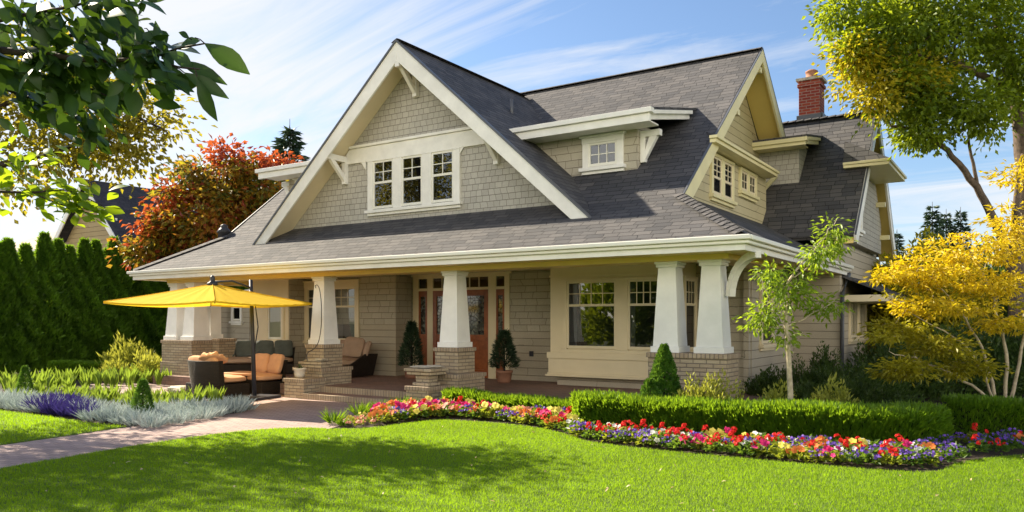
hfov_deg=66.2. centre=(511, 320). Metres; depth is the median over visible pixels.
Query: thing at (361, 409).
grass clump
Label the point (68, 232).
neighbour house
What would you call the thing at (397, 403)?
bedding plant
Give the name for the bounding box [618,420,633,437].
bedding plant
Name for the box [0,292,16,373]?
arborvitae
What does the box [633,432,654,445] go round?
bedding plant
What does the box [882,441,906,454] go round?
bedding plant
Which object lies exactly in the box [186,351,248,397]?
wicker armchair
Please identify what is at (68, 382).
broadleaf plant
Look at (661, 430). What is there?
bedding plant
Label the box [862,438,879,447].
bedding plant
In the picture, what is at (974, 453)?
planting bed
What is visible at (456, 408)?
bedding plant
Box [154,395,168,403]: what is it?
broadleaf plant
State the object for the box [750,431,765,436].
bedding plant
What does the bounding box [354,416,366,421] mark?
bedding plant
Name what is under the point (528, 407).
bedding plant
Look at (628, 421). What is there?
bedding plant
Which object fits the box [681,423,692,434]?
bedding plant
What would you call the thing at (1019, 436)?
bedding plant
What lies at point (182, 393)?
broadleaf plant
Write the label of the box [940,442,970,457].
bedding plant
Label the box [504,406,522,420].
bedding plant
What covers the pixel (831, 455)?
bedding plant
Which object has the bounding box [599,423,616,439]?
bedding plant
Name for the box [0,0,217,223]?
backlit tree
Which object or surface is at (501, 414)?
bedding plant
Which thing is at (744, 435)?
bedding plant
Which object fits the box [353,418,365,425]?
bedding plant
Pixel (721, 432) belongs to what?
bedding plant
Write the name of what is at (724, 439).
bedding plant
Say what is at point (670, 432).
bedding plant
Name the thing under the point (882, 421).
clipped hedge
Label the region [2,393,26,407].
silver tuft
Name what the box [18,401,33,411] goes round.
silver tuft
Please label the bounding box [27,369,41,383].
broadleaf plant
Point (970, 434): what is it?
bedding plant
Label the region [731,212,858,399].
young tree
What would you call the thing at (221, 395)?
broadleaf plant
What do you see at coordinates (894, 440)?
bedding plant
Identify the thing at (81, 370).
broadleaf plant
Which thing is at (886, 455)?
bedding plant
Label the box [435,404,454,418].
bedding plant
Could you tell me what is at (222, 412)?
silver tuft
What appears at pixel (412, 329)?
potted conifer
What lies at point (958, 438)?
bedding plant
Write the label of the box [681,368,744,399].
variegated bush
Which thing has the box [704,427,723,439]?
bedding plant
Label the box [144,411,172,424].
silver tuft
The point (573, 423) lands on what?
bedding plant
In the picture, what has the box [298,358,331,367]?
stone slab
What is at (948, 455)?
bedding plant
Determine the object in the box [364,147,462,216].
window
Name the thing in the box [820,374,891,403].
shrub
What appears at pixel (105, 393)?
broadleaf plant
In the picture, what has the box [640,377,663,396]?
round shrub
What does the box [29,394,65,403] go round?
silver tuft
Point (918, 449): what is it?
bedding plant
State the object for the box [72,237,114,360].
arborvitae
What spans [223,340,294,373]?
wicker sofa
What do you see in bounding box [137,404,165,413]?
silver tuft
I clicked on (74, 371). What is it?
broadleaf plant
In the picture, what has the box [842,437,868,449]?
bedding plant
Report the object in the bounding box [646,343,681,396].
cone topiary
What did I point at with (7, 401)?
silver tuft
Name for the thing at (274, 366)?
wicker loveseat
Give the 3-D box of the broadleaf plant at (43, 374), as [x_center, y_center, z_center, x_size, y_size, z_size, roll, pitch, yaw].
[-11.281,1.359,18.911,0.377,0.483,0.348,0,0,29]
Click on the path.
(282, 411)
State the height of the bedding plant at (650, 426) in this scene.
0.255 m
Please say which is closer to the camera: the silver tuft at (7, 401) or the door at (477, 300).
the silver tuft at (7, 401)
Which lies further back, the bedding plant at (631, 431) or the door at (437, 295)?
the door at (437, 295)
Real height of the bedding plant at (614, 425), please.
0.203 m
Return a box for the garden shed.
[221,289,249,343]
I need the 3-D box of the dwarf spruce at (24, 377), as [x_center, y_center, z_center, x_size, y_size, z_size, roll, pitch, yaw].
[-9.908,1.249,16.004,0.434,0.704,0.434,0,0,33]
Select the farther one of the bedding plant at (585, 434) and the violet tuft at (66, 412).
the violet tuft at (66, 412)
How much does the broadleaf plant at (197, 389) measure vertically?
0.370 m
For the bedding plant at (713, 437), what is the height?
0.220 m
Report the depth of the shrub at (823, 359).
15.44 m
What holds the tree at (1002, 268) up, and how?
on the planting bed
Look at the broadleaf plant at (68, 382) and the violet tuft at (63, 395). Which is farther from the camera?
the broadleaf plant at (68, 382)
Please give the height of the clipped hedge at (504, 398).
0.479 m
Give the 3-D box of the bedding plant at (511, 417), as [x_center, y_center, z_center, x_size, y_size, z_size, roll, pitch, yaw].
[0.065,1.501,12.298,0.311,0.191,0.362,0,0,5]
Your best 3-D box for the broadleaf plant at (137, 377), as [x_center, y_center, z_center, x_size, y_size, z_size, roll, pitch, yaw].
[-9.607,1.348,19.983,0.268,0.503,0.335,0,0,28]
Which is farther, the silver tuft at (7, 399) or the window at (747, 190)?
the window at (747, 190)
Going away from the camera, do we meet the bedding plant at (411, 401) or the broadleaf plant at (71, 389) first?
the bedding plant at (411, 401)
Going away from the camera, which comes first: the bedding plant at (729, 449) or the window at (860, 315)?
the bedding plant at (729, 449)
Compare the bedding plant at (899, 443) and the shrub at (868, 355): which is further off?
the shrub at (868, 355)
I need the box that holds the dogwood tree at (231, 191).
[105,133,304,270]
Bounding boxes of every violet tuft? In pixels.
[18,394,58,411]
[19,393,55,404]
[27,396,63,412]
[37,400,63,414]
[48,389,80,397]
[48,398,77,414]
[52,402,79,415]
[55,397,85,405]
[60,406,85,416]
[65,402,99,418]
[66,394,96,401]
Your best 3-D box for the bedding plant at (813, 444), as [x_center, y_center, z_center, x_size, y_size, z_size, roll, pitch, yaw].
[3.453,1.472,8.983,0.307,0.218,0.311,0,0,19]
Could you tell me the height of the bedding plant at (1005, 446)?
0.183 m
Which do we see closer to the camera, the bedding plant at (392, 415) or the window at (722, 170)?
the bedding plant at (392, 415)
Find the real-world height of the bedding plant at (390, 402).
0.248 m
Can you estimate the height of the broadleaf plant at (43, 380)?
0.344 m
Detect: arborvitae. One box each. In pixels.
[0,237,46,375]
[0,241,31,372]
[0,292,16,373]
[0,335,4,374]
[13,242,56,372]
[27,231,76,370]
[33,237,91,370]
[49,244,97,360]
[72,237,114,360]
[84,238,126,360]
[96,247,131,359]
[98,235,139,359]
[118,248,154,352]
[129,260,165,358]
[141,281,168,355]
[151,281,169,355]
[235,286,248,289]
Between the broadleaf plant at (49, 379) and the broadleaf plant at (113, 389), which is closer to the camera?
the broadleaf plant at (113, 389)
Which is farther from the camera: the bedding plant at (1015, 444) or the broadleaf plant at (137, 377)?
the broadleaf plant at (137, 377)
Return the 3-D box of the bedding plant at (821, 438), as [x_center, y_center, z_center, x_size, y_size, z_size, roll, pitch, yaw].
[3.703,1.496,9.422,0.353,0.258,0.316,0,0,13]
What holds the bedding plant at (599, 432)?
on the planting bed
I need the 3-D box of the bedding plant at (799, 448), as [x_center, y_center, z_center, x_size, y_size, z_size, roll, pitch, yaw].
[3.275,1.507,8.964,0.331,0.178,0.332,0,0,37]
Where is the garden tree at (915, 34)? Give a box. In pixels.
[801,0,1023,373]
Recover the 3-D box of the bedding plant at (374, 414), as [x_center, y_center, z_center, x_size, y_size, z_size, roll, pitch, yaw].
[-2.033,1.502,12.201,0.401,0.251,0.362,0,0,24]
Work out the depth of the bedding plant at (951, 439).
9.81 m
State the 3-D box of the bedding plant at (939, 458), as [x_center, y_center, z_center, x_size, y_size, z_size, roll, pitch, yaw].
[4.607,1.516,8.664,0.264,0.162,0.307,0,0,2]
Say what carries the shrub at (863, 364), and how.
on the planting bed
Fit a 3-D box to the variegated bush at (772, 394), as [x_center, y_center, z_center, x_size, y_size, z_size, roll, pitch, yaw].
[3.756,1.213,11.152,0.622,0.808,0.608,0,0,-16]
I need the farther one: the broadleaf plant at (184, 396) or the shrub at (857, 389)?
the broadleaf plant at (184, 396)
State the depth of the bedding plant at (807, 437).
9.69 m
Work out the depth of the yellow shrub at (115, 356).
21.35 m
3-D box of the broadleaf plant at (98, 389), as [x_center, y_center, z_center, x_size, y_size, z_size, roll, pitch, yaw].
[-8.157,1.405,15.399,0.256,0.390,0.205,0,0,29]
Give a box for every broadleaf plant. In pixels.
[0,366,17,381]
[0,372,16,391]
[6,379,15,387]
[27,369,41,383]
[35,367,52,384]
[36,374,46,385]
[37,372,54,388]
[51,367,64,387]
[61,368,75,379]
[61,375,74,387]
[62,368,77,385]
[64,385,76,394]
[68,368,78,376]
[74,389,87,397]
[78,372,88,386]
[79,365,92,376]
[84,369,91,385]
[88,383,103,394]
[91,367,106,385]
[91,391,106,402]
[95,388,106,400]
[101,366,113,385]
[104,369,118,386]
[104,384,118,399]
[105,388,114,401]
[111,368,124,384]
[112,394,122,401]
[114,366,127,383]
[116,390,129,405]
[121,368,137,386]
[124,391,135,404]
[127,381,135,398]
[129,365,141,383]
[137,369,152,381]
[152,367,166,385]
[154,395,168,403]
[161,387,174,403]
[163,369,171,375]
[168,388,180,402]
[178,387,187,401]
[178,391,192,400]
[188,384,202,401]
[194,388,206,401]
[206,383,211,400]
[208,384,222,400]
[217,387,225,399]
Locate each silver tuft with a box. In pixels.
[0,394,18,407]
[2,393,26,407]
[2,399,19,409]
[7,388,37,395]
[10,396,25,410]
[18,389,55,397]
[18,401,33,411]
[22,399,57,412]
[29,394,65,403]
[68,395,106,407]
[70,406,116,420]
[89,407,122,421]
[91,402,128,413]
[93,399,120,406]
[103,405,139,420]
[107,412,134,424]
[113,397,148,409]
[115,406,155,415]
[116,408,162,425]
[127,408,154,416]
[133,411,168,428]
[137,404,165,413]
[139,401,172,412]
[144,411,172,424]
[150,408,177,416]
[152,406,184,412]
[160,394,198,408]
[163,402,189,411]
[164,410,189,424]
[171,408,198,422]
[174,397,202,406]
[179,396,210,402]
[180,406,211,415]
[185,396,224,411]
[188,405,221,419]
[201,397,229,407]
[204,403,231,417]
[205,401,240,413]
[215,392,248,401]
[216,394,253,412]
[242,399,260,409]
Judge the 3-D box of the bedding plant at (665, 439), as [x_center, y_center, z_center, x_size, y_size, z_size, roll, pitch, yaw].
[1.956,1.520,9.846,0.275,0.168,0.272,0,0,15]
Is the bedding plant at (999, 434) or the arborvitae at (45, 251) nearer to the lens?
the bedding plant at (999, 434)
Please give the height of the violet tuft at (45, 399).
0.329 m
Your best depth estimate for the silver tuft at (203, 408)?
12.88 m
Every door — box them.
[433,291,442,364]
[467,289,487,377]
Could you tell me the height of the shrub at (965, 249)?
4.015 m
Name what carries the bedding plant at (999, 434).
on the planting bed
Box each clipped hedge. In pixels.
[46,359,128,379]
[441,385,571,408]
[569,388,956,444]
[940,391,1023,437]
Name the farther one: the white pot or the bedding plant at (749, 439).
the white pot
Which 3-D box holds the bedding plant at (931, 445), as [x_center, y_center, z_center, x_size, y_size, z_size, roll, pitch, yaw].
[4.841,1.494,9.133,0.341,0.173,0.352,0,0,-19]
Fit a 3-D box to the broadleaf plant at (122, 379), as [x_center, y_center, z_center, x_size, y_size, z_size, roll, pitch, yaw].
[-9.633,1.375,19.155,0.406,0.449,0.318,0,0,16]
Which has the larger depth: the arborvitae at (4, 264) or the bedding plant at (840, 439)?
the arborvitae at (4, 264)
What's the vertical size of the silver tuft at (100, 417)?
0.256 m
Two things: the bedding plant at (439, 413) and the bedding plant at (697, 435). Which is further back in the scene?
the bedding plant at (439, 413)
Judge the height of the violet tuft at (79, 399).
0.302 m
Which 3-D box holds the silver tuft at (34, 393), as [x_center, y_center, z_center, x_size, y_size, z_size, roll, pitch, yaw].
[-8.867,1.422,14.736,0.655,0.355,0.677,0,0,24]
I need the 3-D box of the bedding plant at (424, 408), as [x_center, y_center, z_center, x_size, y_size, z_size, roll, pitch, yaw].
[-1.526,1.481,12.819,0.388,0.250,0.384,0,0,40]
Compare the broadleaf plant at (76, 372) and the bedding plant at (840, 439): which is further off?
the broadleaf plant at (76, 372)
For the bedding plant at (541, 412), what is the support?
on the planting bed
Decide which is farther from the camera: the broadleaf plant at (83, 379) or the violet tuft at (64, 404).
the broadleaf plant at (83, 379)
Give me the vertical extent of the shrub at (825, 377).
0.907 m
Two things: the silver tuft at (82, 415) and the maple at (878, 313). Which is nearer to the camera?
the silver tuft at (82, 415)
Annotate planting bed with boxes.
[0,371,1023,471]
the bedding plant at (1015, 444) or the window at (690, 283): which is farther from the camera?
the window at (690, 283)
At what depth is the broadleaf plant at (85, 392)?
14.93 m
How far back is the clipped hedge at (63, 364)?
21.20 m
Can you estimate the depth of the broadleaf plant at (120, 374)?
19.76 m
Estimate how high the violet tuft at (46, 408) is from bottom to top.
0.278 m
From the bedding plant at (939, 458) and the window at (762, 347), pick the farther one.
the window at (762, 347)
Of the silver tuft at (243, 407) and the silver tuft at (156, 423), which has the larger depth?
the silver tuft at (243, 407)
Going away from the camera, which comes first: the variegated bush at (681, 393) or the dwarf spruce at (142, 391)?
the variegated bush at (681, 393)
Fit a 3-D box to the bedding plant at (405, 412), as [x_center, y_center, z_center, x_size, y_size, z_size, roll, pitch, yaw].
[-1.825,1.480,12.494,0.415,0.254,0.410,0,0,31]
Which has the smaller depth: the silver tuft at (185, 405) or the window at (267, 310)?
the silver tuft at (185, 405)
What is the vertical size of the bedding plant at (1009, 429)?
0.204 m
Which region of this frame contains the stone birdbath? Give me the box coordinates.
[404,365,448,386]
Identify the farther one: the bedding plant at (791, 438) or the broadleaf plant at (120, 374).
the broadleaf plant at (120, 374)
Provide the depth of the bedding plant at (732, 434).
9.72 m
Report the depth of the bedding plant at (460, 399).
13.27 m
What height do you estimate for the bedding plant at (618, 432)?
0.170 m
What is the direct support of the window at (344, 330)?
in the craftsman house at (609, 232)
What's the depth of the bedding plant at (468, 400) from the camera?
13.31 m
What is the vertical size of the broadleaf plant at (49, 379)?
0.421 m
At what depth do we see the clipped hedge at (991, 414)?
10.78 m
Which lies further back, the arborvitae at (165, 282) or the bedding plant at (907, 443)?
the arborvitae at (165, 282)
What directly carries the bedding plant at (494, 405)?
on the planting bed
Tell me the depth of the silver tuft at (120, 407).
13.28 m
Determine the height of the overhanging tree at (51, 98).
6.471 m
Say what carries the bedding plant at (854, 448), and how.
on the planting bed
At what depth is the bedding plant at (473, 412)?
12.74 m
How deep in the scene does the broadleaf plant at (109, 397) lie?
15.13 m
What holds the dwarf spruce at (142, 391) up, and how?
on the planting bed
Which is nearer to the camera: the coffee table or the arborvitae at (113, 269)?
the coffee table
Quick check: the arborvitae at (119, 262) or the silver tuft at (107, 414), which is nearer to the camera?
the silver tuft at (107, 414)
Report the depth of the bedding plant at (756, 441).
9.33 m
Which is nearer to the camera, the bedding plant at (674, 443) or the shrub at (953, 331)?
the bedding plant at (674, 443)
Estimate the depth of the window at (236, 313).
25.60 m
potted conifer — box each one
[396,319,424,378]
[487,328,521,382]
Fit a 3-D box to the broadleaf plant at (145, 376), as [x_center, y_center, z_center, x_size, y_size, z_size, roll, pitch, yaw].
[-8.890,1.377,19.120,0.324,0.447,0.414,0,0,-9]
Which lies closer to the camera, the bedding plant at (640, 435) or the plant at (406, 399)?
the bedding plant at (640, 435)
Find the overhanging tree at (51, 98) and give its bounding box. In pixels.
[0,0,249,170]
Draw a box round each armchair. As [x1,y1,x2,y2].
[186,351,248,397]
[340,337,377,376]
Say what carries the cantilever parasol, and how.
on the path
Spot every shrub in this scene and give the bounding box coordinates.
[92,357,133,381]
[95,330,153,369]
[119,349,161,382]
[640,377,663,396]
[739,363,785,397]
[763,353,824,396]
[781,378,837,400]
[796,363,861,392]
[806,341,845,382]
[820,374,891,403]
[822,356,897,402]
[844,338,938,393]
[846,370,924,403]
[854,338,954,402]
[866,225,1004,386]
[897,315,1023,398]
[913,234,1008,346]
[952,308,1023,396]
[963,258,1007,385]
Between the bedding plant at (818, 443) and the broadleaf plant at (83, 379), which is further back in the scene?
the broadleaf plant at (83, 379)
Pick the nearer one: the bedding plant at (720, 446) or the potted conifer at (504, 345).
the bedding plant at (720, 446)
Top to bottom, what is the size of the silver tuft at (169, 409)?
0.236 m
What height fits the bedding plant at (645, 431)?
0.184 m
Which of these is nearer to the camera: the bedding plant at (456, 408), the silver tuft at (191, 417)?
the silver tuft at (191, 417)
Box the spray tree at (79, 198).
[0,135,126,227]
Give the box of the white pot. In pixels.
[293,364,305,377]
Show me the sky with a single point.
(306, 61)
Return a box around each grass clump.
[319,407,349,423]
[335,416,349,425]
[344,399,369,415]
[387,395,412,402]
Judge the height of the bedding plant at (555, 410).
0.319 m
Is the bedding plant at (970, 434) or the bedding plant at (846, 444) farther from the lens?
the bedding plant at (970, 434)
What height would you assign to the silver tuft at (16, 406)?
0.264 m
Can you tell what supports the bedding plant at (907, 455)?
on the planting bed
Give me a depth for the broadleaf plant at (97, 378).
18.78 m
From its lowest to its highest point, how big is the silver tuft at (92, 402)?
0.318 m
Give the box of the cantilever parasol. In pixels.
[103,275,311,400]
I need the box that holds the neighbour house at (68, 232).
[15,179,236,252]
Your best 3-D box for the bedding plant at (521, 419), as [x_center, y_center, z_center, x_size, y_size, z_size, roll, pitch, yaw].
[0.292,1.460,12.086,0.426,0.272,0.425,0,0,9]
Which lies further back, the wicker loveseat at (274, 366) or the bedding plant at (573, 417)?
the wicker loveseat at (274, 366)
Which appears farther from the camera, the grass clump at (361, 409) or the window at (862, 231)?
the window at (862, 231)
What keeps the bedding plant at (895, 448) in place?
on the planting bed
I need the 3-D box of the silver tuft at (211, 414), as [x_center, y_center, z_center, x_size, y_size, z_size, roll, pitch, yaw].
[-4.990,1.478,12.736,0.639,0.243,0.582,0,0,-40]
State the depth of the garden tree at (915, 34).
16.56 m
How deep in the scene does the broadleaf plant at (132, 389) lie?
15.75 m
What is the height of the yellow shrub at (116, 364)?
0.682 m
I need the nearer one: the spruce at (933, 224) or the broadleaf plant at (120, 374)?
the broadleaf plant at (120, 374)
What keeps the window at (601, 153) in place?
in the craftsman house at (609, 232)
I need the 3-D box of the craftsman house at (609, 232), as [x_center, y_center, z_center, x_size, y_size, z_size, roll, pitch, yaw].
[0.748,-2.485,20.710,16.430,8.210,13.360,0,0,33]
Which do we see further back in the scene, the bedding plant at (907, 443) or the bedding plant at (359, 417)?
the bedding plant at (359, 417)
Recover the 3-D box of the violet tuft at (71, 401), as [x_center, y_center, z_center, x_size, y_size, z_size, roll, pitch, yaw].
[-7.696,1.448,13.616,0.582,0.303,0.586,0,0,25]
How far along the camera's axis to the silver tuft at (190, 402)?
13.80 m
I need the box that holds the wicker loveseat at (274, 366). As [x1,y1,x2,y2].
[247,353,287,393]
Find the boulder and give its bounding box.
[165,385,185,392]
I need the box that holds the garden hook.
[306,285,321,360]
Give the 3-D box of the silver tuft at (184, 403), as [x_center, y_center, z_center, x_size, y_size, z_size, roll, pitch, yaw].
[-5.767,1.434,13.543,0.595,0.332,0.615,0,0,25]
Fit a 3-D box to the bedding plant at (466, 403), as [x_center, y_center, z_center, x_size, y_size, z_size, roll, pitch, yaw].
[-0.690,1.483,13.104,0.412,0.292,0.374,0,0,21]
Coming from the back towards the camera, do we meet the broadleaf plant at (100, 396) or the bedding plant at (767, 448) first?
the broadleaf plant at (100, 396)
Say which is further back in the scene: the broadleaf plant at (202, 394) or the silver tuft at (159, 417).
the broadleaf plant at (202, 394)
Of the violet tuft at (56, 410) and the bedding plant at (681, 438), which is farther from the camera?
the violet tuft at (56, 410)
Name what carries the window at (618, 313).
in the craftsman house at (609, 232)
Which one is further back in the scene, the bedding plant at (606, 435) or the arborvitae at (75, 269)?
the arborvitae at (75, 269)
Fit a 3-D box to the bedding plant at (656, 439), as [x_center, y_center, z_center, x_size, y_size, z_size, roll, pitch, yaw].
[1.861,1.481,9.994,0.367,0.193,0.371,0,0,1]
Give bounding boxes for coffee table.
[224,371,267,382]
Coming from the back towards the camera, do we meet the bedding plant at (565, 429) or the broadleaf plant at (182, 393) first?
the broadleaf plant at (182, 393)
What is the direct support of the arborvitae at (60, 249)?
on the planting bed
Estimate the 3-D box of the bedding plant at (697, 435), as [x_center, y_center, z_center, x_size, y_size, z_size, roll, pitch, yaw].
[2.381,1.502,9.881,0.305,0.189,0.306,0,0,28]
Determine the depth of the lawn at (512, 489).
7.74 m
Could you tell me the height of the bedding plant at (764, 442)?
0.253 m
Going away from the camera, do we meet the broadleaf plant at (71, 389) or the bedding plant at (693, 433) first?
the bedding plant at (693, 433)
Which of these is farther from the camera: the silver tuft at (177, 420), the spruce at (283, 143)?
the spruce at (283, 143)
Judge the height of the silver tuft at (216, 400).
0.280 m
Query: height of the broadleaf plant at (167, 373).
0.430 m
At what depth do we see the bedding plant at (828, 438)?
9.57 m
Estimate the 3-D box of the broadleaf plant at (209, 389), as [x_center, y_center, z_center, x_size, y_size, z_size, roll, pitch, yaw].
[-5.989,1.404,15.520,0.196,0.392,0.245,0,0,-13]
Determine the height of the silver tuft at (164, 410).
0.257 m
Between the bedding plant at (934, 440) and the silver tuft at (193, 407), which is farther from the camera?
the silver tuft at (193, 407)
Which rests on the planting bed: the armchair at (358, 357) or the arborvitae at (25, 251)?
the arborvitae at (25, 251)
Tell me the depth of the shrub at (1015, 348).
16.04 m
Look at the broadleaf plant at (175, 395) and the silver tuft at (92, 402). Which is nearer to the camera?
the silver tuft at (92, 402)
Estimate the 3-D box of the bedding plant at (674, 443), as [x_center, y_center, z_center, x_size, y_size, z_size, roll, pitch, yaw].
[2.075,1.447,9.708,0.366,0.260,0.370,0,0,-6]
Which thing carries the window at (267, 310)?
in the craftsman house at (609, 232)
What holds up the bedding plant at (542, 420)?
on the planting bed
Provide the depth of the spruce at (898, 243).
54.81 m
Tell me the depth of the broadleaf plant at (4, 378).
17.44 m
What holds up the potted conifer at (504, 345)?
on the craftsman house at (609, 232)
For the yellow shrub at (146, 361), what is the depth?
20.29 m
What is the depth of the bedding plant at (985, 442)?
9.72 m
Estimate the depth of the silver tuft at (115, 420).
12.06 m
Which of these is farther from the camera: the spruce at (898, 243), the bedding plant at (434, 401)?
the spruce at (898, 243)
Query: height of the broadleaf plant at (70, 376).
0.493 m
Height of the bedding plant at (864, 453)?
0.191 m
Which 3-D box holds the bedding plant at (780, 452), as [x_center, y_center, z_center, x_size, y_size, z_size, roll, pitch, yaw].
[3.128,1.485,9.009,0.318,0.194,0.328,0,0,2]
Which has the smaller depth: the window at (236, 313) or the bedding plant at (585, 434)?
the bedding plant at (585, 434)
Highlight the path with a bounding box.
[0,382,371,468]
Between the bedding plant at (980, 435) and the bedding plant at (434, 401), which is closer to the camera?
the bedding plant at (980, 435)
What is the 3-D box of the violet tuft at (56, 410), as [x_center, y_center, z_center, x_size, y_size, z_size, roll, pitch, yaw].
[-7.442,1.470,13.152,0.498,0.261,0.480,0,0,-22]
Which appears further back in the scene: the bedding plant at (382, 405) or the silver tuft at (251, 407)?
the silver tuft at (251, 407)
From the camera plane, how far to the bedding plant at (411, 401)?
12.90 m
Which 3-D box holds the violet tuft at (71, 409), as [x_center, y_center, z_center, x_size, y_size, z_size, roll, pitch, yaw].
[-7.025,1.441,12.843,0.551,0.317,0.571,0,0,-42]
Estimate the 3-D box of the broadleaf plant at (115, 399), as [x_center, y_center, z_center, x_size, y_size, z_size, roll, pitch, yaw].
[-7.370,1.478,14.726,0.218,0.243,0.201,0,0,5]
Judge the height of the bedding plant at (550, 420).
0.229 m
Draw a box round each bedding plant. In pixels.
[347,415,353,423]
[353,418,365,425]
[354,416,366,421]
[367,409,392,423]
[369,417,379,424]
[377,403,390,410]
[378,409,397,421]
[386,399,394,405]
[387,406,398,418]
[387,406,409,422]
[390,400,401,408]
[396,402,414,420]
[406,400,420,418]
[412,404,430,420]
[415,401,435,418]
[428,405,445,416]
[431,399,449,412]
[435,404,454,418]
[440,397,455,403]
[448,405,464,414]
[457,396,471,412]
[457,404,476,418]
[458,401,475,416]
[465,398,479,405]
[467,405,487,417]
[477,401,497,417]
[484,402,504,417]
[494,409,512,421]
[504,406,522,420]
[507,410,521,422]
[513,408,529,419]
[517,409,538,424]
[523,406,541,413]
[532,409,552,422]
[536,411,555,427]
[543,415,561,428]
[551,406,567,417]
[553,414,568,428]
[561,413,583,426]
[562,418,581,431]
[566,421,586,436]
[568,423,592,436]
[580,421,601,437]
[591,423,611,438]
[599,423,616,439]
[600,430,620,442]
[609,422,627,434]
[609,429,633,441]
[616,420,637,428]
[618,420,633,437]
[620,428,644,443]
[626,422,645,441]
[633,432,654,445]
[639,419,653,431]
[640,427,659,438]
[645,430,671,444]
[649,428,675,444]
[658,426,680,446]
[658,436,678,449]
[659,422,672,430]
[666,427,695,448]
[678,434,699,449]
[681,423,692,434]
[689,430,705,441]
[689,435,708,448]
[692,433,710,446]
[701,424,712,442]
[702,435,726,453]
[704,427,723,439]
[705,429,727,444]
[705,432,728,451]
[717,436,736,452]
[718,426,734,440]
[723,436,745,452]
[728,427,749,443]
[728,430,738,443]
[729,435,756,455]
[742,437,755,449]
[742,438,765,452]
[748,438,775,457]
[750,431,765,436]
[758,432,784,445]
[758,442,775,453]
[769,441,792,458]
[770,441,797,459]
[771,431,795,444]
[784,435,806,444]
[785,444,809,462]
[797,434,814,440]
[802,440,825,459]
[803,441,826,460]
[805,449,830,463]
[807,435,828,442]
[809,435,833,442]
[818,445,850,462]
[822,440,843,453]
[830,446,849,459]
[834,433,856,451]
[837,450,865,465]
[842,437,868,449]
[843,439,858,452]
[849,446,871,458]
[851,446,881,464]
[857,441,869,460]
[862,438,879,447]
[868,447,895,463]
[869,444,890,455]
[873,444,906,465]
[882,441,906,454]
[883,439,902,459]
[889,433,908,446]
[892,439,914,449]
[899,451,925,468]
[900,448,917,463]
[905,446,939,466]
[913,439,932,449]
[914,442,942,454]
[916,451,943,466]
[920,437,939,445]
[932,448,958,462]
[935,434,957,449]
[935,441,956,455]
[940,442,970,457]
[952,432,970,442]
[962,434,989,452]
[965,423,988,439]
[968,436,994,447]
[969,432,994,443]
[988,438,1010,454]
[990,431,1009,442]
[994,435,1023,449]
[997,427,1023,439]
[1009,433,1023,445]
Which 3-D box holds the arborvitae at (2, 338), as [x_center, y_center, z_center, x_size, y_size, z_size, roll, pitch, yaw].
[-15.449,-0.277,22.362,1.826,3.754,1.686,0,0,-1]
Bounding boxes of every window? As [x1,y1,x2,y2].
[229,307,243,324]
[265,307,284,342]
[303,281,313,344]
[334,279,360,339]
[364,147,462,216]
[560,276,657,353]
[578,131,625,175]
[683,276,697,351]
[709,153,737,208]
[738,167,759,202]
[759,281,776,350]
[848,302,869,343]
[859,218,865,236]
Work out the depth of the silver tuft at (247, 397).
14.45 m
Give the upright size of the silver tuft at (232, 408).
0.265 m
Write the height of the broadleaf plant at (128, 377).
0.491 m
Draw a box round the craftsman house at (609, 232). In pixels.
[127,38,907,404]
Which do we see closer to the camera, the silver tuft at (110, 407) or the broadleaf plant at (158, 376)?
the silver tuft at (110, 407)
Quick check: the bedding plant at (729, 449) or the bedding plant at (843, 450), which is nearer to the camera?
the bedding plant at (843, 450)
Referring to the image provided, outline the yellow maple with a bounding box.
[853,155,1023,397]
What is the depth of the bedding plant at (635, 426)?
10.49 m
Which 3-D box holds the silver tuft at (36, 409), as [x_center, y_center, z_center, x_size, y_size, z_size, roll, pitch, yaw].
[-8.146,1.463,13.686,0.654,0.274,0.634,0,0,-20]
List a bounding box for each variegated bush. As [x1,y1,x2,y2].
[673,384,694,397]
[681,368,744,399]
[757,379,796,400]
[809,372,860,402]
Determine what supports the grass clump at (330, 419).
on the planting bed
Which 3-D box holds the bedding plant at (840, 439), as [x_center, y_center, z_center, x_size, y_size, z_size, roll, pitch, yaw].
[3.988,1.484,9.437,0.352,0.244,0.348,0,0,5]
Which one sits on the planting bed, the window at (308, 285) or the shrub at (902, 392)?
the shrub at (902, 392)
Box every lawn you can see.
[0,412,126,444]
[0,420,1023,511]
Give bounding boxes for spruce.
[15,365,33,392]
[129,377,154,412]
[270,123,310,190]
[885,230,905,286]
[919,202,947,262]
[938,211,957,250]
[947,207,973,257]
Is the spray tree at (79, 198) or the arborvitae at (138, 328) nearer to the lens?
the spray tree at (79, 198)
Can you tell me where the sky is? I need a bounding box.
[0,0,1023,285]
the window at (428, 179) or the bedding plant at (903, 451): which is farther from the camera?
the window at (428, 179)
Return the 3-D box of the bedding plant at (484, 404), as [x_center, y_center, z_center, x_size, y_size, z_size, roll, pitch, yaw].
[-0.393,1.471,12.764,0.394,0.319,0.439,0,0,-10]
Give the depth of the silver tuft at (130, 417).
11.92 m
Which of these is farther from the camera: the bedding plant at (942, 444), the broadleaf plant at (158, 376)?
the broadleaf plant at (158, 376)
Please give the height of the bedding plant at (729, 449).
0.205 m
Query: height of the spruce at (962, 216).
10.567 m

